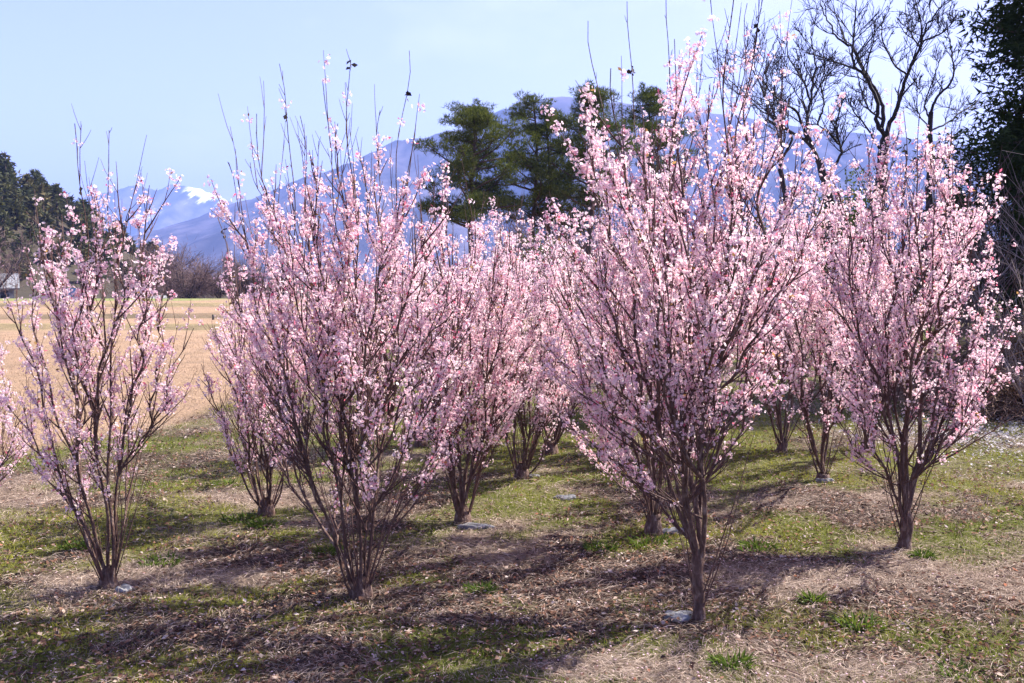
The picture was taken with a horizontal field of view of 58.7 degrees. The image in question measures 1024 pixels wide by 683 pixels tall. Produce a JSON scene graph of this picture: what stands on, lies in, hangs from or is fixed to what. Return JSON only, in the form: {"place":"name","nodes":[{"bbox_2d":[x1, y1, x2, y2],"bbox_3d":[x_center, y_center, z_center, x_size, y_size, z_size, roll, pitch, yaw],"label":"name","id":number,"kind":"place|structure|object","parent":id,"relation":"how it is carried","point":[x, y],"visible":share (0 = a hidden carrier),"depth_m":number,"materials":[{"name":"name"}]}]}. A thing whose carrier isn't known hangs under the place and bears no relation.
{"place":"outdoors","nodes":[
{"label":"outdoors","id":0,"kind":"place"},
{"bbox_2d":[72,184,232,236],"bbox_3d":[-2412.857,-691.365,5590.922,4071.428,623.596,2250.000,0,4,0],"label":"distant mountains","id":1,"kind":"structure","parent":0,"point":[187,203],"depth_m":5683.55,"materials":[{"name":"blue stone"}]},
{"bbox_2d":[0,210,1023,682],"bbox_3d":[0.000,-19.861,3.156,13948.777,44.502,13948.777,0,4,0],"label":"ground","id":2,"kind":"structure","parent":0,"point":[202,308],"depth_m":6.30,"materials":[{"name":"green plant"}]},
{"bbox_2d":[0,273,19,298],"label":"house","id":3,"kind":"structure","parent":2,"relation":"on","point":[10,295],"depth_m":92.08,"materials":[{"name":"paint"}]},
{"bbox_2d":[1,291,8,297],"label":"window","id":4,"kind":"structure","parent":3,"relation":"in","point":[7,292],"depth_m":91.79,"materials":[{"name":"black glass"}]},
{"bbox_2d":[0,337,35,485],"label":"cherry tree","id":5,"kind":"object","parent":2,"relation":"on","point":[9,431],"visible":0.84,"depth_m":7.46,"materials":[{"name":"pink plant"}]},
{"bbox_2d":[0,219,45,296],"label":"bare tree","id":6,"kind":"object","parent":2,"relation":"on","point":[4,278],"visible":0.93,"depth_m":90.00,"materials":[{"name":"brown plant"}]},
{"bbox_2d":[54,288,76,297],"bbox_3d":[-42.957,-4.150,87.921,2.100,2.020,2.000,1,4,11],"label":"house","id":7,"kind":"structure","parent":2,"relation":"on","point":[74,289],"depth_m":87.41,"materials":[{"name":"paint"}]},
{"bbox_2d":[55,536,100,549],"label":"grass tuft","id":8,"kind":"object","parent":2,"relation":"on","point":[73,545],"visible":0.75,"depth_m":6.05,"materials":[{"name":"green plant"}]},
{"bbox_2d":[0,151,160,283],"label":"hillside forest","id":9,"kind":"object","parent":2,"relation":"on","point":[17,203],"visible":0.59,"depth_m":132.96,"materials":[{"name":"green plant"}]},
{"bbox_2d":[0,103,194,590],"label":"cherry tree","id":10,"kind":"object","parent":2,"relation":"on","point":[70,332],"visible":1,"depth_m":5.12,"materials":[{"name":"pink plant"}]},
{"bbox_2d":[113,584,134,593],"bbox_3d":[-2.254,1.443,5.283,0.111,0.051,0.097,0,4,0],"label":"stone","id":11,"kind":"object","parent":2,"relation":"on","point":[124,587],"visible":0.73,"depth_m":5.26,"materials":[{"name":"white stone"}]},
{"bbox_2d":[102,239,177,298],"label":"bare tree","id":12,"kind":"object","parent":2,"relation":"on","point":[122,275],"visible":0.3,"depth_m":77.99,"materials":[{"name":"brown plant"}]},
{"bbox_2d":[0,331,319,456],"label":"field stubble","id":13,"kind":"object","parent":2,"relation":"on","point":[106,385],"visible":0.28,"depth_m":15.32,"materials":[{"name":"beige plant"}]},
{"bbox_2d":[137,550,184,566],"bbox_3d":[-2.224,1.373,5.757,0.324,0.081,0.266,0,4,0],"label":"grass tuft","id":14,"kind":"object","parent":2,"relation":"on","point":[163,560],"visible":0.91,"depth_m":5.75,"materials":[{"name":"green plant"}]},
{"bbox_2d":[136,236,212,298],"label":"bare tree","id":15,"kind":"object","parent":2,"relation":"on","point":[166,265],"visible":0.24,"depth_m":81.94,"materials":[{"name":"brown plant"}]},
{"bbox_2d":[143,235,245,298],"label":"bare tree","id":16,"kind":"object","parent":2,"relation":"on","point":[198,290],"visible":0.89,"depth_m":75.45,"materials":[{"name":"brown plant"}]},
{"bbox_2d":[188,246,262,298],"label":"bare tree","id":17,"kind":"object","parent":2,"relation":"on","point":[223,294],"visible":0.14,"depth_m":83.46,"materials":[{"name":"brown plant"}]},
{"bbox_2d":[210,478,243,486],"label":"grass tuft","id":18,"kind":"object","parent":2,"relation":"on","point":[229,481],"visible":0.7,"depth_m":7.96,"materials":[{"name":"green plant"}]},
{"bbox_2d":[217,510,263,524],"bbox_3d":[-2.016,1.300,6.778,0.365,0.082,0.292,0,4,0],"label":"grass tuft","id":19,"kind":"object","parent":2,"relation":"on","point":[230,518],"visible":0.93,"depth_m":6.77,"materials":[{"name":"green plant"}]},
{"bbox_2d":[214,256,275,298],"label":"bare tree","id":20,"kind":"object","parent":2,"relation":"on","point":[247,282],"visible":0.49,"depth_m":78.65,"materials":[{"name":"brown plant"}]},
{"bbox_2d":[194,234,329,517],"bbox_3d":[-1.878,0.214,7.025,0.938,2.292,1.537,0,4,0],"label":"cherry tree","id":21,"kind":"object","parent":2,"relation":"on","point":[265,505],"visible":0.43,"depth_m":6.73,"materials":[{"name":"pink plant"}]},
{"bbox_2d":[245,516,290,528],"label":"grass tuft","id":22,"kind":"object","parent":2,"relation":"on","point":[257,524],"visible":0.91,"depth_m":6.59,"materials":[{"name":"green plant"}]},
{"bbox_2d":[258,252,302,296],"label":"bare tree","id":23,"kind":"object","parent":2,"relation":"on","point":[283,293],"visible":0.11,"depth_m":87.97,"materials":[{"name":"brown plant"}]},
{"bbox_2d":[314,541,342,554],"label":"grass tuft","id":24,"kind":"object","parent":2,"relation":"on","point":[333,550],"visible":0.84,"depth_m":6.01,"materials":[{"name":"green plant"}]},
{"bbox_2d":[315,259,362,298],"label":"bare tree","id":25,"kind":"object","parent":2,"relation":"on","point":[332,281],"visible":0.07,"depth_m":89.43,"materials":[{"name":"brown plant"}]},
{"bbox_2d":[203,49,483,601],"bbox_3d":[-1.009,-0.114,5.166,1.695,3.223,1.890,0,4,0],"label":"cherry tree","id":26,"kind":"object","parent":2,"relation":"on","point":[389,266],"visible":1,"depth_m":4.83,"materials":[{"name":"pink plant"}]},
{"bbox_2d":[318,261,395,456],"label":"cherry tree","id":27,"kind":"object","parent":2,"relation":"on","point":[350,391],"visible":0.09,"depth_m":9.25,"materials":[{"name":"pink plant"}]},
{"bbox_2d":[367,231,472,447],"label":"cherry tree","id":28,"kind":"object","parent":2,"relation":"on","point":[423,443],"visible":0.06,"depth_m":9.65,"materials":[{"name":"pink plant"}]},
{"bbox_2d":[361,158,577,524],"bbox_3d":[-0.359,0.008,6.636,1.781,2.769,1.845,0,4,0],"label":"cherry tree","id":29,"kind":"object","parent":2,"relation":"on","point":[508,311],"visible":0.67,"depth_m":6.45,"materials":[{"name":"pink plant"}]},
{"bbox_2d":[412,232,533,334],"bbox_3d":[-0.644,-1.495,24.663,3.843,3.319,3.943,2,4,23],"label":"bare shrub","id":30,"kind":"object","parent":2,"relation":"on","point":[479,278],"visible":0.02,"depth_m":23.98,"materials":[{"name":"brown plant"}]},
{"bbox_2d":[456,522,494,529],"bbox_3d":[-0.254,1.347,6.615,0.304,0.051,0.120,0,4,0],"label":"stone","id":31,"kind":"object","parent":2,"relation":"on","point":[472,525],"visible":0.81,"depth_m":6.58,"materials":[{"name":"white stone"}]},
{"bbox_2d":[413,98,545,295],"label":"pine tree","id":32,"kind":"object","parent":2,"relation":"on","point":[472,120],"visible":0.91,"depth_m":39.09,"materials":[{"name":"green plant"}]},
{"bbox_2d":[460,579,501,594],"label":"grass tuft","id":33,"kind":"object","parent":2,"relation":"on","point":[475,587],"visible":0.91,"depth_m":5.24,"materials":[{"name":"green plant"}]},
{"bbox_2d":[449,224,535,437],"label":"cherry tree","id":34,"kind":"object","parent":2,"relation":"on","point":[498,304],"visible":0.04,"depth_m":10.15,"materials":[{"name":"pink plant"}]},
{"bbox_2d":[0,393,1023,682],"bbox_3d":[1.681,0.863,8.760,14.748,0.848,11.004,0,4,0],"label":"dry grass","id":35,"kind":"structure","parent":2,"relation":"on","point":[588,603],"depth_m":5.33,"materials":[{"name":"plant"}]},
{"bbox_2d":[0,369,1023,682],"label":"green grass","id":36,"kind":"structure","parent":2,"relation":"on","point":[604,641],"depth_m":6.19,"materials":[{"name":"green plant"}]},
{"bbox_2d":[0,423,1023,682],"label":"fallen petals","id":37,"kind":"object","parent":2,"relation":"on","point":[506,589],"visible":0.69,"depth_m":4.80,"materials":[{"name":"pink plant"}]},
{"bbox_2d":[0,365,1023,682],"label":"fallen leaves","id":38,"kind":"object","parent":2,"relation":"on","point":[474,615],"depth_m":5.11,"materials":[{"name":"brown plant"}]},
{"bbox_2d":[472,181,597,478],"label":"cherry tree","id":39,"kind":"object","parent":2,"relation":"on","point":[521,470],"visible":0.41,"depth_m":8.09,"materials":[{"name":"pink plant"}]},
{"bbox_2d":[479,89,607,260],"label":"pine tree","id":40,"kind":"object","parent":2,"relation":"on","point":[537,131],"visible":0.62,"depth_m":42.26,"materials":[{"name":"green plant"}]},
{"bbox_2d":[484,193,616,286],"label":"cherry tree","id":41,"kind":"object","parent":2,"relation":"on","point":[521,231],"visible":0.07,"depth_m":44.82,"materials":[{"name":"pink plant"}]},
{"bbox_2d":[552,494,575,500],"bbox_3d":[0.427,1.278,7.426,0.195,0.051,0.091,0,4,0],"label":"stone","id":42,"kind":"object","parent":2,"relation":"on","point":[573,496],"visible":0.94,"depth_m":7.42,"materials":[{"name":"white stone"}]},
{"bbox_2d":[517,205,614,454],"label":"cherry tree","id":43,"kind":"object","parent":2,"relation":"on","point":[553,448],"visible":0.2,"depth_m":9.16,"materials":[{"name":"pink plant"}]},
{"bbox_2d":[530,77,641,296],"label":"pine tree","id":44,"kind":"object","parent":2,"relation":"on","point":[576,194],"visible":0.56,"depth_m":40.15,"materials":[{"name":"green plant"}]},
{"bbox_2d":[580,538,618,552],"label":"grass tuft","id":45,"kind":"object","parent":2,"relation":"on","point":[596,546],"visible":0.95,"depth_m":6.07,"materials":[{"name":"green plant"}]},
{"bbox_2d":[572,188,647,444],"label":"cherry tree","id":46,"kind":"object","parent":2,"relation":"on","point":[621,326],"visible":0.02,"depth_m":9.90,"materials":[{"name":"pink plant"}]},
{"bbox_2d":[533,117,743,535],"bbox_3d":[0.940,-0.043,6.475,1.436,2.882,1.706,2,5,32],"label":"cherry tree","id":47,"kind":"object","parent":2,"relation":"on","point":[653,525],"visible":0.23,"depth_m":6.22,"materials":[{"name":"pink plant"}]},
{"bbox_2d":[626,531,672,548],"bbox_3d":[0.934,1.338,6.160,0.354,0.083,0.297,0,4,0],"label":"grass tuft","id":48,"kind":"object","parent":2,"relation":"on","point":[648,540],"visible":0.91,"depth_m":6.14,"materials":[{"name":"green plant"}]},
{"bbox_2d":[604,81,703,210],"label":"pine tree","id":49,"kind":"object","parent":2,"relation":"on","point":[647,98],"visible":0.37,"depth_m":44.77,"materials":[{"name":"green plant"}]},
{"bbox_2d":[662,527,683,533],"bbox_3d":[1.135,1.341,6.413,0.223,0.051,0.099,0,4,0],"label":"stone","id":50,"kind":"object","parent":2,"relation":"on","point":[672,529],"visible":0.45,"depth_m":6.39,"materials":[{"name":"white stone"}]},
{"bbox_2d":[662,610,692,621],"bbox_3d":[0.889,1.464,4.846,0.142,0.051,0.138,-3,5,-41],"label":"stone","id":51,"kind":"object","parent":2,"relation":"on","point":[684,615],"visible":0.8,"depth_m":4.82,"materials":[{"name":"white stone"}]},
{"bbox_2d":[535,0,852,623],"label":"cherry tree","id":52,"kind":"object","parent":2,"relation":"on","point":[673,373],"visible":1,"depth_m":4.56,"materials":[{"name":"pink plant"}]},
{"bbox_2d":[657,193,749,446],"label":"cherry tree","id":53,"kind":"object","parent":2,"relation":"on","point":[729,363],"visible":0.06,"depth_m":9.62,"materials":[{"name":"pink plant"}]},
{"bbox_2d":[705,648,760,670],"bbox_3d":[1.025,1.466,4.199,0.276,0.076,0.208,0,4,0],"label":"grass tuft","id":54,"kind":"object","parent":2,"relation":"on","point":[721,658],"visible":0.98,"depth_m":4.20,"materials":[{"name":"green plant"}]},
{"bbox_2d":[685,10,803,344],"bbox_3d":[5.772,-3.557,21.011,2.270,7.890,3.111,-2,4,-28],"label":"bare tree","id":55,"kind":"object","parent":2,"relation":"on","point":[782,182],"visible":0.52,"depth_m":20.83,"materials":[{"name":"brown plant"}]},
{"bbox_2d":[735,535,781,551],"bbox_3d":[1.646,1.346,6.087,0.351,0.082,0.299,0,4,0],"label":"grass tuft","id":56,"kind":"object","parent":2,"relation":"on","point":[755,545],"visible":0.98,"depth_m":6.07,"materials":[{"name":"green plant"}]},
{"bbox_2d":[730,166,822,452],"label":"cherry tree","id":57,"kind":"object","parent":2,"relation":"on","point":[782,443],"visible":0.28,"depth_m":9.39,"materials":[{"name":"pink plant"}]},
{"bbox_2d":[716,5,866,371],"bbox_3d":[5.205,-2.939,16.661,2.444,7.280,3.688,0,4,0],"label":"bare tree","id":58,"kind":"object","parent":2,"relation":"on","point":[807,137],"visible":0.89,"depth_m":16.77,"materials":[{"name":"brown plant"}]},
{"bbox_2d":[794,587,832,604],"bbox_3d":[1.649,1.398,4.995,0.214,0.080,0.185,0,4,0],"label":"grass tuft","id":59,"kind":"object","parent":2,"relation":"on","point":[813,599],"visible":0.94,"depth_m":4.99,"materials":[{"name":"green plant"}]},
{"bbox_2d":[815,478,834,482],"bbox_3d":[2.771,1.232,8.046,0.176,0.051,0.092,0,4,0],"label":"stone","id":60,"kind":"object","parent":2,"relation":"on","point":[821,481],"visible":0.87,"depth_m":8.02,"materials":[{"name":"grey stone"}]},
{"bbox_2d":[756,171,924,478],"bbox_3d":[2.698,-0.132,7.845,1.240,2.874,2.403,0,4,0],"label":"cherry tree","id":61,"kind":"object","parent":2,"relation":"on","point":[812,304],"visible":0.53,"depth_m":7.80,"materials":[{"name":"pink plant"}]},
{"bbox_2d":[827,608,887,631],"bbox_3d":[1.796,1.433,4.692,0.310,0.085,0.285,0,4,0],"label":"grass tuft","id":62,"kind":"object","parent":2,"relation":"on","point":[839,620],"visible":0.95,"depth_m":4.69,"materials":[{"name":"green plant"}]},
{"bbox_2d":[790,362,932,401],"bbox_3d":[5.631,0.731,13.893,3.475,1.621,2.856,0,4,0],"label":"brush pile","id":63,"kind":"object","parent":2,"relation":"on","point":[900,393],"visible":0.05,"depth_m":13.77,"materials":[{"name":"plant"}]},
{"bbox_2d":[822,211,920,307],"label":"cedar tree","id":64,"kind":"object","parent":2,"relation":"on","point":[867,253],"visible":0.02,"depth_m":27.76,"materials":[{"name":"plant"}]},
{"bbox_2d":[791,0,966,333],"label":"bare tree","id":65,"kind":"object","parent":2,"relation":"on","point":[872,87],"visible":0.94,"depth_m":18.52,"materials":[{"name":"brown plant"}]},
{"bbox_2d":[825,169,959,452],"bbox_3d":[3.606,-0.318,9.439,1.208,3.031,1.787,0,4,0],"label":"cherry tree","id":66,"kind":"object","parent":2,"relation":"on","point":[859,196],"visible":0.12,"depth_m":9.13,"materials":[{"name":"pink plant"}]},
{"bbox_2d":[789,139,1023,358],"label":"bare shrub","id":67,"kind":"object","parent":2,"relation":"on","point":[976,286],"visible":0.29,"depth_m":14.75,"materials":[{"name":"brown plant"}]},
{"bbox_2d":[799,88,1023,550],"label":"cherry tree","id":68,"kind":"object","parent":2,"relation":"on","point":[940,258],"visible":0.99,"depth_m":6.04,"materials":[{"name":"pink plant"}]},
{"bbox_2d":[903,547,939,559],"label":"grass tuft","id":69,"kind":"object","parent":2,"relation":"on","point":[917,553],"visible":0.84,"depth_m":5.88,"materials":[{"name":"green plant"}]},
{"bbox_2d":[870,287,1023,398],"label":"brush pile","id":70,"kind":"object","parent":2,"relation":"on","point":[966,345],"visible":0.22,"depth_m":13.48,"materials":[{"name":"plant"}]},
{"bbox_2d":[896,18,1000,308],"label":"bare tree","id":71,"kind":"object","parent":2,"relation":"on","point":[918,86],"visible":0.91,"depth_m":21.66,"materials":[{"name":"brown plant"}]},
{"bbox_2d":[878,336,1023,424],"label":"brush pile","id":72,"kind":"object","parent":2,"relation":"on","point":[1009,394],"visible":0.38,"depth_m":11.99,"materials":[{"name":"plant"}]},
{"bbox_2d":[897,182,1008,311],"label":"cedar tree","id":73,"kind":"object","parent":2,"relation":"on","point":[918,278],"visible":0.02,"depth_m":24.57,"materials":[{"name":"plant"}]},
{"bbox_2d":[890,0,1023,236],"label":"cedar tree","id":74,"kind":"object","parent":2,"relation":"on","point":[1008,25],"visible":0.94,"depth_m":15.84,"materials":[{"name":"green plant"}]},
{"bbox_2d":[891,151,1023,404],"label":"bare shrub","id":75,"kind":"object","parent":2,"relation":"on","point":[1019,384],"visible":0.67,"depth_m":11.93,"materials":[{"name":"brown plant"}]},
{"bbox_2d":[922,655,995,682],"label":"grass tuft","id":76,"kind":"object","parent":2,"relation":"on","point":[960,668],"visible":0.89,"depth_m":4.15,"materials":[{"name":"green plant"}]},
{"bbox_2d":[909,150,1023,324],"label":"bare shrub","id":77,"kind":"object","parent":2,"relation":"on","point":[1014,221],"visible":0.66,"depth_m":13.65,"materials":[{"name":"brown plant"}]},
{"bbox_2d":[923,127,1023,318],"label":"cedar tree","id":78,"kind":"object","parent":2,"relation":"on","point":[1016,238],"visible":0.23,"depth_m":20.65,"materials":[{"name":"green plant"}]},
{"bbox_2d":[995,243,1023,320],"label":"flowering tree","id":79,"kind":"object","parent":2,"relation":"on","point":[1015,301],"visible":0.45,"depth_m":19.59,"materials":[{"name":"pink plant"}]},
{"bbox_2d":[0,0,1023,202],"label":"sky","id":80,"kind":"structure","parent":0,"point":[158,70],"materials":[{"name":"blue"}]},
{"bbox_2d":[517,228,589,321],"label":"cherry tree","id":81,"kind":"object","parent":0,"point":[541,246],"visible":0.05,"depth_m":30.61,"materials":[{"name":"pink plant"}]},
{"bbox_2d":[129,97,1010,279],"bbox_3d":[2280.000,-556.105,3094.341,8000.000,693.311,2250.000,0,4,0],"label":"mountain","id":82,"kind":"structure","parent":0,"point":[204,230],"depth_m":2916.47,"materials":[{"name":"blue stone"}]},
{"bbox_2d":[527,203,696,350],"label":"cherry tree","id":83,"kind":"object","parent":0,"point":[579,275],"visible":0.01,"depth_m":21.74,"materials":[{"name":"pink plant"}]},
{"bbox_2d":[697,217,827,326],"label":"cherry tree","id":84,"kind":"object","parent":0,"point":[748,235],"visible":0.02,"depth_m":25.19,"materials":[{"name":"pink plant"}]},
{"bbox_2d":[739,237,906,372],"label":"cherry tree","id":85,"kind":"object","parent":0,"point":[806,360],"visible":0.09,"depth_m":17.53,"materials":[{"name":"pink plant"}]},
{"bbox_2d":[799,167,894,293],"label":"cherry tree","id":86,"kind":"object","parent":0,"point":[850,218],"visible":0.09,"depth_m":26.42,"materials":[{"name":"pink plant"}]}
]}

